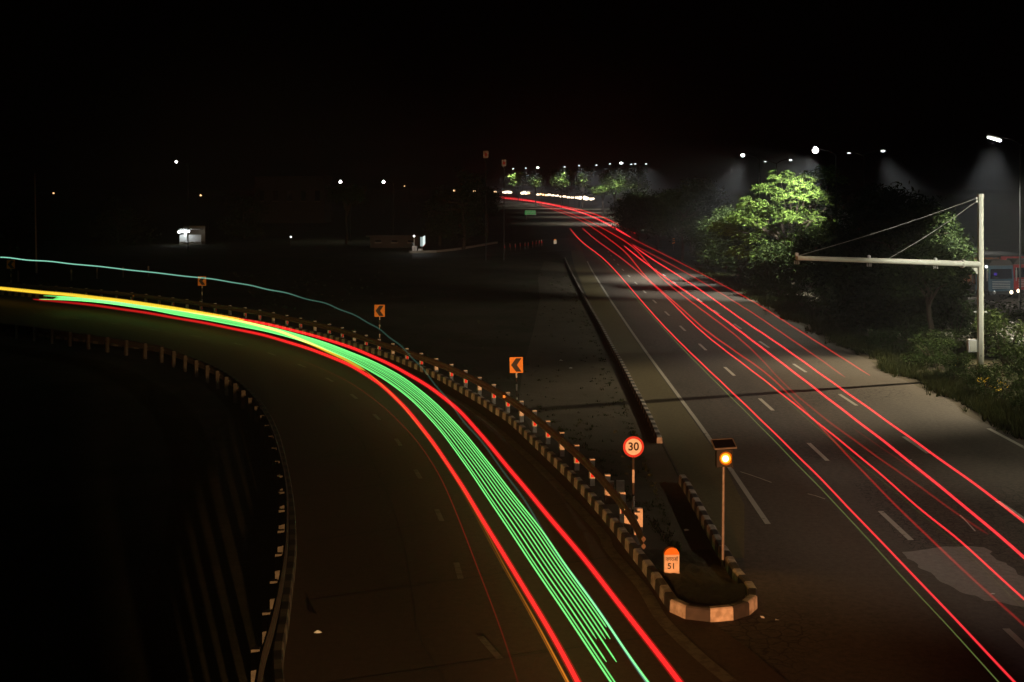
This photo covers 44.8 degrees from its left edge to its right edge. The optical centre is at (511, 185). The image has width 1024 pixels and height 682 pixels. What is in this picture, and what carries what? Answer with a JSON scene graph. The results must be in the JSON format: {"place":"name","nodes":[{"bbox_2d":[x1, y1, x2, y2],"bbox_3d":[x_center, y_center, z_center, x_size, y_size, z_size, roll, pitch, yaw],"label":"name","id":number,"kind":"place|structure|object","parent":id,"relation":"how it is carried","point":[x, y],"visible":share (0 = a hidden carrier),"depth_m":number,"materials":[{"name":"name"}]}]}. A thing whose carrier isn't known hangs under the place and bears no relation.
{"place":"outdoors","nodes":[
{"label":"outdoors","id":0,"kind":"place"},
{"bbox_2d":[252,176,333,222],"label":"apartment building","id":1,"kind":"structure","parent":0,"point":[300,199],"depth_m":300.00,"materials":[{"name":"black concrete"}]},
{"bbox_2d":[273,191,278,201],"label":"window","id":2,"kind":"structure","parent":1,"relation":"in","point":[275,193],"depth_m":299.94,"materials":[{"name":"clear glass"}]},
{"bbox_2d":[287,191,291,201],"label":"window","id":3,"kind":"structure","parent":1,"relation":"in","point":[289,193],"depth_m":299.94,"materials":[{"name":"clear glass"}]},
{"bbox_2d":[300,191,305,201],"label":"window","id":4,"kind":"structure","parent":1,"relation":"in","point":[303,193],"depth_m":299.94,"materials":[{"name":"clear glass"}]},
{"bbox_2d":[314,191,319,201],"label":"window","id":5,"kind":"structure","parent":1,"relation":"in","point":[317,193],"depth_m":299.94,"materials":[{"name":"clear glass"}]},
{"bbox_2d":[0,295,786,681],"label":"ramp road","id":6,"kind":"structure","parent":0,"point":[542,609],"depth_m":31.64,"materials":[{"name":"grey asphalt"}]},
{"bbox_2d":[0,298,704,681],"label":"slab joints","id":7,"kind":"object","parent":6,"relation":"on","point":[406,526],"visible":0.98,"depth_m":31.45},
{"bbox_2d":[0,291,757,621],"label":"island kerb","id":8,"kind":"structure","parent":6,"relation":"on","point":[688,611],"depth_m":34.40,"materials":[{"name":"white paint"}]},
{"bbox_2d":[34,313,735,681],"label":"ramp markings","id":9,"kind":"object","parent":6,"relation":"on","point":[678,635],"visible":1,"depth_m":29.44,"materials":[{"name":"paint"}]},
{"bbox_2d":[412,237,575,258],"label":"side road","id":10,"kind":"structure","parent":0,"point":[562,244],"depth_m":175.69,"materials":[{"name":"grey asphalt"}]},
{"bbox_2d":[431,167,490,249],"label":"tree","id":11,"kind":"object","parent":10,"relation":"on","point":[467,199],"visible":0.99,"depth_m":174.78,"materials":[{"name":"green plant"}]},
{"bbox_2d":[0,188,1023,681],"bbox_3d":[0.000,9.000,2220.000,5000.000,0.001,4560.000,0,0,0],"label":"ground","id":12,"kind":"structure","parent":0,"point":[138,516],"depth_m":53.56,"materials":[{"name":"brown soil"}]},
{"bbox_2d":[7,260,14,268],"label":"chevron sign","id":13,"kind":"object","parent":12,"relation":"on","point":[10,264],"visible":0.88,"depth_m":106.86,"materials":[{"name":"orange metal"}]},
{"bbox_2d":[30,173,39,272],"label":"utility pole","id":14,"kind":"object","parent":12,"relation":"on","point":[36,269],"visible":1,"depth_m":128.19,"materials":[{"name":"grey metal"}]},
{"bbox_2d":[0,323,288,681],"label":"curb","id":15,"kind":"structure","parent":12,"relation":"on","point":[258,655],"depth_m":40.62,"materials":[{"name":"grey concrete"}]},
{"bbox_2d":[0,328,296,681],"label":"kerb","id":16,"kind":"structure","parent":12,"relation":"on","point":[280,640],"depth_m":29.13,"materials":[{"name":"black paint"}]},
{"bbox_2d":[178,226,204,243],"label":"kiosk","id":17,"kind":"object","parent":12,"relation":"on","point":[193,235],"visible":1,"depth_m":191.00,"materials":[{"name":"white metal"}]},
{"bbox_2d":[198,276,205,301],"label":"chevron sign","id":18,"kind":"object","parent":12,"relation":"on","point":[202,281],"visible":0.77,"depth_m":92.59,"materials":[{"name":"orange metal"}]},
{"bbox_2d":[0,283,645,548],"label":"guard rail","id":19,"kind":"object","parent":12,"relation":"on","point":[619,499],"visible":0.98,"depth_m":55.09,"materials":[{"name":"grey"}]},
{"bbox_2d":[339,180,350,241],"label":"street lamp","id":20,"kind":"object","parent":12,"relation":"on","point":[350,213],"visible":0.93,"depth_m":199.95,"materials":[{"name":"grey metal"}]},
{"bbox_2d":[324,182,368,243],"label":"tree","id":21,"kind":"object","parent":12,"relation":"on","point":[352,196],"visible":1,"depth_m":191.36,"materials":[{"name":"green plant"}]},
{"bbox_2d":[374,305,384,338],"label":"chevron sign","id":22,"kind":"object","parent":12,"relation":"on","point":[379,311],"visible":0.95,"depth_m":72.24,"materials":[{"name":"orange metal"}]},
{"bbox_2d":[382,180,393,233],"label":"street lamp","id":23,"kind":"object","parent":12,"relation":"on","point":[383,181],"visible":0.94,"depth_m":199.95,"materials":[{"name":"black metal"}]},
{"bbox_2d":[366,234,424,247],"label":"shed","id":24,"kind":"structure","parent":12,"relation":"on","point":[393,240],"depth_m":180.00,"materials":[{"name":"brown"}]},
{"bbox_2d":[417,183,462,245],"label":"tree","id":25,"kind":"object","parent":12,"relation":"on","point":[440,204],"visible":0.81,"depth_m":183.82,"materials":[{"name":"green plant"}]},
{"bbox_2d":[409,242,497,252],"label":"concrete kerb","id":26,"kind":"structure","parent":12,"relation":"on","point":[453,249],"depth_m":171.97,"materials":[{"name":"paint"}]},
{"bbox_2d":[234,272,685,551],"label":"median grass","id":27,"kind":"structure","parent":12,"relation":"on","point":[673,543],"depth_m":46.90,"materials":[{"name":"green plant"}]},
{"bbox_2d":[483,151,487,259],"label":"mast board","id":28,"kind":"object","parent":12,"relation":"on","point":[485,154],"visible":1,"depth_m":150.06,"materials":[{"name":"black metal"}]},
{"bbox_2d":[476,186,502,234],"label":"tree","id":29,"kind":"object","parent":12,"relation":"on","point":[492,196],"visible":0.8,"depth_m":229.04,"materials":[{"name":"green plant"}]},
{"bbox_2d":[502,160,505,259],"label":"mast board","id":30,"kind":"object","parent":12,"relation":"on","point":[503,162],"visible":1,"depth_m":150.07,"materials":[{"name":"black metal"}]},
{"bbox_2d":[510,357,522,398],"bbox_3d":[0.188,8.110,52.367,0.560,1.781,0.083,-1,0,-4],"label":"chevron sign","id":31,"kind":"object","parent":12,"relation":"on","point":[516,365],"visible":1,"depth_m":52.33,"materials":[{"name":"orange metal"}]},
{"bbox_2d":[505,171,530,201],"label":"tree","id":32,"kind":"object","parent":12,"relation":"on","point":[517,178],"visible":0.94,"depth_m":703.39,"materials":[{"name":"green plant"}]},
{"bbox_2d":[523,172,544,205],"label":"tree","id":33,"kind":"object","parent":12,"relation":"on","point":[534,181],"visible":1,"depth_m":567.11,"materials":[{"name":"green plant"}]},
{"bbox_2d":[501,201,578,239],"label":"paved apron","id":34,"kind":"object","parent":12,"relation":"on","point":[543,223],"visible":1,"depth_m":297.66,"materials":[{"name":"grey asphalt"}]},
{"bbox_2d":[525,210,535,219],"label":"direction sign","id":35,"kind":"object","parent":34,"relation":"on","point":[530,212],"visible":1,"depth_m":328.82,"materials":[{"name":"green metal"}]},
{"bbox_2d":[547,166,573,207],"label":"tree","id":36,"kind":"object","parent":12,"relation":"on","point":[561,177],"visible":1,"depth_m":505.12,"materials":[{"name":"green plant"}]},
{"bbox_2d":[549,182,602,206],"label":"tree","id":37,"kind":"object","parent":12,"relation":"on","point":[574,189],"visible":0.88,"depth_m":516.67,"materials":[{"name":"green plant"}]},
{"bbox_2d":[570,163,593,208],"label":"tree","id":38,"kind":"object","parent":12,"relation":"on","point":[582,175],"visible":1,"depth_m":486.28,"materials":[{"name":"green plant"}]},
{"bbox_2d":[589,183,611,216],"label":"tree","id":39,"kind":"object","parent":12,"relation":"on","point":[601,191],"visible":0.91,"depth_m":365.30,"materials":[{"name":"green plant"}]},
{"bbox_2d":[597,166,625,221],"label":"tree","id":40,"kind":"object","parent":12,"relation":"on","point":[610,178],"visible":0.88,"depth_m":305.32,"materials":[{"name":"green plant"}]},
{"bbox_2d":[564,257,661,442],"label":"median kerb","id":41,"kind":"structure","parent":12,"relation":"on","point":[648,416],"depth_m":59.07,"materials":[{"name":"white paint"}]},
{"bbox_2d":[603,187,657,239],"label":"tree","id":42,"kind":"object","parent":12,"relation":"on","point":[623,223],"visible":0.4,"depth_m":204.43,"materials":[{"name":"green plant"}]},
{"bbox_2d":[621,190,655,204],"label":"tree","id":43,"kind":"object","parent":12,"relation":"on","point":[634,194],"visible":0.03,"depth_m":261.86,"materials":[{"name":"green plant"}]},
{"bbox_2d":[621,192,688,249],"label":"tree","id":44,"kind":"object","parent":12,"relation":"on","point":[643,209],"visible":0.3,"depth_m":174.01,"materials":[{"name":"green plant"}]},
{"bbox_2d":[571,245,744,557],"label":"road shoulder","id":45,"kind":"object","parent":12,"relation":"on","point":[690,449],"visible":0.8,"depth_m":46.20},
{"bbox_2d":[637,176,722,260],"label":"tree","id":46,"kind":"object","parent":12,"relation":"on","point":[682,202],"visible":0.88,"depth_m":149.30,"materials":[{"name":"green plant"}]},
{"bbox_2d":[649,178,732,251],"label":"tree","id":47,"kind":"object","parent":12,"relation":"on","point":[718,199],"visible":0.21,"depth_m":166.79,"materials":[{"name":"green plant"}]},
{"bbox_2d":[675,215,713,265],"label":"tree","id":48,"kind":"object","parent":12,"relation":"on","point":[690,233],"visible":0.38,"depth_m":138.72,"materials":[{"name":"green plant"}]},
{"bbox_2d":[691,229,736,272],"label":"tree","id":49,"kind":"object","parent":12,"relation":"on","point":[717,255],"visible":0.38,"depth_m":126.49,"materials":[{"name":"green plant"}]},
{"bbox_2d":[693,205,779,278],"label":"tree","id":50,"kind":"object","parent":12,"relation":"on","point":[720,216],"visible":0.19,"depth_m":118.24,"materials":[{"name":"green plant"}]},
{"bbox_2d":[740,153,759,201],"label":"street lamp","id":51,"kind":"object","parent":12,"relation":"on","point":[742,154],"visible":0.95,"depth_m":119.96,"materials":[{"name":"grey metal"}]},
{"bbox_2d":[725,221,783,284],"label":"tree","id":52,"kind":"object","parent":12,"relation":"on","point":[746,270],"visible":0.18,"depth_m":109.98,"materials":[{"name":"green plant"}]},
{"bbox_2d":[500,197,1023,681],"bbox_3d":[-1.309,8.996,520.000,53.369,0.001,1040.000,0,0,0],"label":"highway","id":53,"kind":"structure","parent":12,"relation":"on","point":[848,589],"depth_m":39.51,"materials":[{"name":"grey asphalt"}]},
{"bbox_2d":[587,261,770,523],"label":"edge line","id":54,"kind":"object","parent":53,"relation":"on","point":[749,497],"visible":0.97,"depth_m":48.38,"materials":[{"name":"white paint"}]},
{"bbox_2d":[608,251,1023,647],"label":"lane dashes","id":55,"kind":"object","parent":53,"relation":"on","point":[1014,636],"visible":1,"depth_m":40.77,"materials":[{"name":"white paint"}]},
{"bbox_2d":[742,472,974,530],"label":"paint flecks","id":56,"kind":"object","parent":53,"relation":"on","point":[824,498],"visible":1,"depth_m":35.85,"materials":[{"name":"white paint"}]},
{"bbox_2d":[854,475,1023,569],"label":"road patch","id":57,"kind":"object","parent":53,"relation":"on","point":[923,515],"depth_m":33.56,"materials":[{"name":"grey asphalt"}]},
{"bbox_2d":[902,546,1023,606],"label":"asphalt patch","id":58,"kind":"object","parent":53,"relation":"on","point":[983,573],"visible":1,"depth_m":28.94,"materials":[{"name":"grey asphalt"}]},
{"bbox_2d":[986,428,1023,447],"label":"edge line","id":59,"kind":"object","parent":53,"relation":"on","point":[1007,438],"visible":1,"depth_m":44.34,"materials":[{"name":"white paint"}]},
{"bbox_2d":[740,264,800,287],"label":"shrub","id":60,"kind":"object","parent":12,"relation":"on","point":[747,281],"visible":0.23,"depth_m":107.10,"materials":[{"name":"green plant"}]},
{"bbox_2d":[752,267,799,296],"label":"shrub","id":61,"kind":"object","parent":12,"relation":"on","point":[766,279],"visible":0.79,"depth_m":99.67,"materials":[{"name":"green plant"}]},
{"bbox_2d":[706,164,849,283],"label":"tree","id":62,"kind":"object","parent":12,"relation":"on","point":[748,220],"visible":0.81,"depth_m":102.23,"materials":[{"name":"green plant"}]},
{"bbox_2d":[763,159,792,226],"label":"street lamp","id":63,"kind":"object","parent":12,"relation":"on","point":[776,174],"visible":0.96,"depth_m":141.97,"materials":[{"name":"grey metal"}]},
{"bbox_2d":[744,239,815,296],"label":"tree","id":64,"kind":"object","parent":12,"relation":"on","point":[771,255],"visible":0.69,"depth_m":98.85,"materials":[{"name":"green plant"}]},
{"bbox_2d":[774,283,823,307],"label":"shrub","id":65,"kind":"object","parent":12,"relation":"on","point":[793,295],"visible":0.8,"depth_m":90.66,"materials":[{"name":"green plant"}]},
{"bbox_2d":[773,180,855,231],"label":"tree","id":66,"kind":"object","parent":12,"relation":"on","point":[829,209],"visible":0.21,"depth_m":110.97,"materials":[{"name":"green plant"}]},
{"bbox_2d":[781,212,858,308],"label":"tree","id":67,"kind":"object","parent":12,"relation":"on","point":[825,238],"visible":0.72,"depth_m":90.58,"materials":[{"name":"green plant"}]},
{"bbox_2d":[807,274,840,300],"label":"shrub","id":68,"kind":"object","parent":12,"relation":"on","point":[816,291],"visible":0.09,"depth_m":94.92,"materials":[{"name":"green plant"}]},
{"bbox_2d":[811,147,836,223],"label":"street lamp","id":69,"kind":"object","parent":12,"relation":"on","point":[814,149],"visible":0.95,"depth_m":95.96,"materials":[{"name":"grey metal"}]},
{"bbox_2d":[691,269,1023,441],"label":"gravel edge","id":70,"kind":"object","parent":12,"relation":"on","point":[971,413],"visible":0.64,"depth_m":58.30,"materials":[{"name":"grey gravel"}]},
{"bbox_2d":[695,265,1023,439],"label":"verge grass","id":71,"kind":"structure","parent":12,"relation":"on","point":[1010,418],"depth_m":63.47,"materials":[{"name":"green plant"}]},
{"bbox_2d":[855,327,903,347],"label":"shrub","id":72,"kind":"object","parent":12,"relation":"on","point":[887,335],"visible":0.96,"depth_m":68.55,"materials":[{"name":"green plant"}]},
{"bbox_2d":[830,187,938,263],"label":"tree","id":73,"kind":"object","parent":12,"relation":"on","point":[863,247],"visible":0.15,"depth_m":88.14,"materials":[{"name":"green plant"}]},
{"bbox_2d":[869,238,910,291],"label":"tree","id":74,"kind":"object","parent":12,"relation":"on","point":[881,264],"depth_m":83.83,"materials":[{"name":"green plant"}]},
{"bbox_2d":[794,194,986,378],"bbox_3d":[17.267,4.683,56.431,10.383,8.634,0.617,0,0,-19],"label":"height gantry","id":75,"kind":"object","parent":12,"relation":"on","point":[975,345],"visible":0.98,"depth_m":57.85,"materials":[{"name":"grey metal"}]},
{"bbox_2d":[854,278,935,339],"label":"bush","id":76,"kind":"object","parent":12,"relation":"on","point":[880,307],"visible":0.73,"depth_m":71.58,"materials":[{"name":"green plant"}]},
{"bbox_2d":[829,180,988,272],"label":"tree","id":77,"kind":"object","parent":12,"relation":"on","point":[884,210],"visible":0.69,"depth_m":78.21,"materials":[{"name":"green plant"}]},
{"bbox_2d":[866,309,952,342],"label":"shrub","id":78,"kind":"object","parent":12,"relation":"on","point":[908,331],"visible":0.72,"depth_m":70.11,"materials":[{"name":"green plant"}]},
{"bbox_2d":[873,264,976,334],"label":"tree","id":79,"kind":"object","parent":12,"relation":"on","point":[941,295],"visible":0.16,"depth_m":72.30,"materials":[{"name":"green plant"}]},
{"bbox_2d":[877,234,975,340],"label":"tree","id":80,"kind":"object","parent":12,"relation":"on","point":[916,280],"visible":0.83,"depth_m":66.42,"materials":[{"name":"green plant"}]},
{"bbox_2d":[900,333,959,367],"bbox_3d":[20.798,8.236,61.578,3.310,1.662,3.692,0,0,-6],"label":"shrub","id":81,"kind":"object","parent":12,"relation":"on","point":[933,350],"visible":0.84,"depth_m":61.75,"materials":[{"name":"green plant"}]},
{"bbox_2d":[891,325,973,355],"bbox_3d":[22.225,8.184,65.586,4.102,1.768,3.678,0,0,42],"label":"shrub","id":82,"kind":"object","parent":12,"relation":"on","point":[935,333],"visible":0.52,"depth_m":64.88,"materials":[{"name":"green plant"}]},
{"bbox_2d":[927,350,979,382],"bbox_3d":[20.389,8.421,57.270,2.426,1.724,2.607,0,0,17],"label":"shrub","id":83,"kind":"object","parent":12,"relation":"on","point":[959,361],"visible":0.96,"depth_m":57.20,"materials":[{"name":"green plant"}]},
{"bbox_2d":[934,294,976,340],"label":"shrub","id":84,"kind":"object","parent":12,"relation":"on","point":[962,322],"visible":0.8,"depth_m":71.44,"materials":[{"name":"green plant"}]},
{"bbox_2d":[947,309,992,335],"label":"shrub","id":85,"kind":"object","parent":12,"relation":"on","point":[972,332],"visible":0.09,"depth_m":73.78,"materials":[{"name":"green plant"}]},
{"bbox_2d":[971,377,996,397],"bbox_3d":[19.747,8.485,51.904,0.991,1.041,1.020,0,0,36],"label":"flowering plant","id":86,"kind":"object","parent":12,"relation":"on","point":[981,390],"visible":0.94,"depth_m":51.83,"materials":[{"name":"green plant"}]},
{"bbox_2d":[959,363,1021,393],"bbox_3d":[20.452,8.427,53.656,2.264,1.710,2.433,0,0,-29],"label":"shrub","id":87,"kind":"object","parent":12,"relation":"on","point":[982,373],"visible":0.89,"depth_m":53.33,"materials":[{"name":"green plant"}]},
{"bbox_2d":[962,306,1023,365],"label":"shrub","id":88,"kind":"object","parent":12,"relation":"on","point":[990,327],"visible":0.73,"depth_m":60.99,"materials":[{"name":"green plant"}]},
{"bbox_2d":[964,299,1021,354],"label":"shrub","id":89,"kind":"object","parent":12,"relation":"on","point":[1008,313],"visible":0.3,"depth_m":65.73,"materials":[{"name":"green plant"}]},
{"bbox_2d":[988,382,1014,403],"bbox_3d":[20.045,8.480,50.835,1.022,1.050,0.972,0,0,0],"label":"flowering plant","id":90,"kind":"object","parent":12,"relation":"on","point":[1002,396],"visible":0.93,"depth_m":50.77,"materials":[{"name":"green plant"}]},
{"bbox_2d":[983,341,1023,382],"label":"shrub","id":91,"kind":"object","parent":12,"relation":"on","point":[1015,371],"visible":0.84,"depth_m":55.51,"materials":[{"name":"green plant"}]},
{"bbox_2d":[998,374,1023,411],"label":"shrub","id":92,"kind":"object","parent":12,"relation":"on","point":[1020,400],"visible":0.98,"depth_m":49.65,"materials":[{"name":"green plant"}]},
{"bbox_2d":[998,374,1023,395],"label":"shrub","id":93,"kind":"object","parent":12,"relation":"on","point":[1013,387],"visible":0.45,"depth_m":52.33,"materials":[{"name":"green plant"}]},
{"bbox_2d":[1005,319,1023,358],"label":"shrub","id":94,"kind":"object","parent":12,"relation":"on","point":[1020,332],"visible":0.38,"depth_m":62.47,"materials":[{"name":"green plant"}]},
{"bbox_2d":[1007,297,1023,332],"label":"shrub","id":95,"kind":"object","parent":12,"relation":"on","point":[1021,318],"visible":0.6,"depth_m":67.42,"materials":[{"name":"green plant"}]},
{"bbox_2d":[0,0,1023,187],"label":"sky","id":96,"kind":"structure","parent":0,"point":[94,93],"materials":[{"name":"black"}]},
{"bbox_2d":[518,261,744,605],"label":"median ground","id":97,"kind":"structure","parent":0,"point":[563,389],"depth_m":50.17,"materials":[{"name":"brown soil"}]},
{"bbox_2d":[608,480,624,502],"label":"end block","id":98,"kind":"structure","parent":97,"relation":"on","point":[620,485],"depth_m":35.07,"materials":[{"name":"concrete"}]},
{"bbox_2d":[623,436,643,513],"bbox_3d":[3.294,7.895,33.686,0.570,2.210,0.080,0,0,-3],"label":"speed limit sign","id":99,"kind":"object","parent":97,"relation":"on","point":[633,447],"visible":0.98,"depth_m":33.66,"materials":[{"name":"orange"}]},
{"bbox_2d":[624,507,642,532],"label":"end block","id":100,"kind":"structure","parent":97,"relation":"on","point":[627,525],"depth_m":32.17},
{"bbox_2d":[642,549,746,603],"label":"island soil","id":101,"kind":"structure","parent":97,"relation":"on","point":[703,576],"depth_m":27.86,"materials":[{"name":"brown soil"}]},
{"bbox_2d":[663,546,679,575],"bbox_3d":[3.623,8.519,28.212,0.357,0.622,0.180,0,0,-2],"label":"milestone","id":102,"kind":"object","parent":101,"relation":"on","point":[670,559],"visible":1,"depth_m":28.14,"materials":[{"name":"orange paint"}]},
{"bbox_2d":[711,438,736,567],"bbox_3d":[4.987,7.487,29.227,0.551,3.027,0.380,0,0,-6],"label":"solar blinker","id":103,"kind":"object","parent":101,"relation":"on","point":[723,447],"visible":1,"depth_m":29.22,"materials":[{"name":"grey metal"}]},
{"bbox_2d":[663,228,1023,341],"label":"service road","id":104,"kind":"structure","parent":0,"point":[997,298],"depth_m":96.65,"materials":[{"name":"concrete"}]},
{"bbox_2d":[616,163,650,193],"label":"tree","id":105,"kind":"object","parent":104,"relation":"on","point":[630,180],"visible":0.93,"depth_m":296.11,"materials":[{"name":"green plant"}]},
{"bbox_2d":[846,149,885,192],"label":"street lamp","id":106,"kind":"object","parent":104,"relation":"on","point":[882,150],"visible":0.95,"depth_m":105.96,"materials":[{"name":"grey metal"}]},
{"bbox_2d":[961,253,1016,298],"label":"lorry","id":107,"kind":"object","parent":104,"relation":"on","point":[999,277],"visible":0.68,"depth_m":97.35,"materials":[{"name":"blue metal"}]},
{"bbox_2d":[973,251,1023,297],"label":"lorry","id":108,"kind":"object","parent":104,"relation":"on","point":[1013,258],"visible":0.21,"depth_m":98.80,"materials":[{"name":"red metal"}]},
{"bbox_2d":[986,134,1023,323],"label":"street lamp","id":109,"kind":"object","parent":104,"relation":"on","point":[996,137],"visible":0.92,"depth_m":76.96,"materials":[{"name":"grey metal"}]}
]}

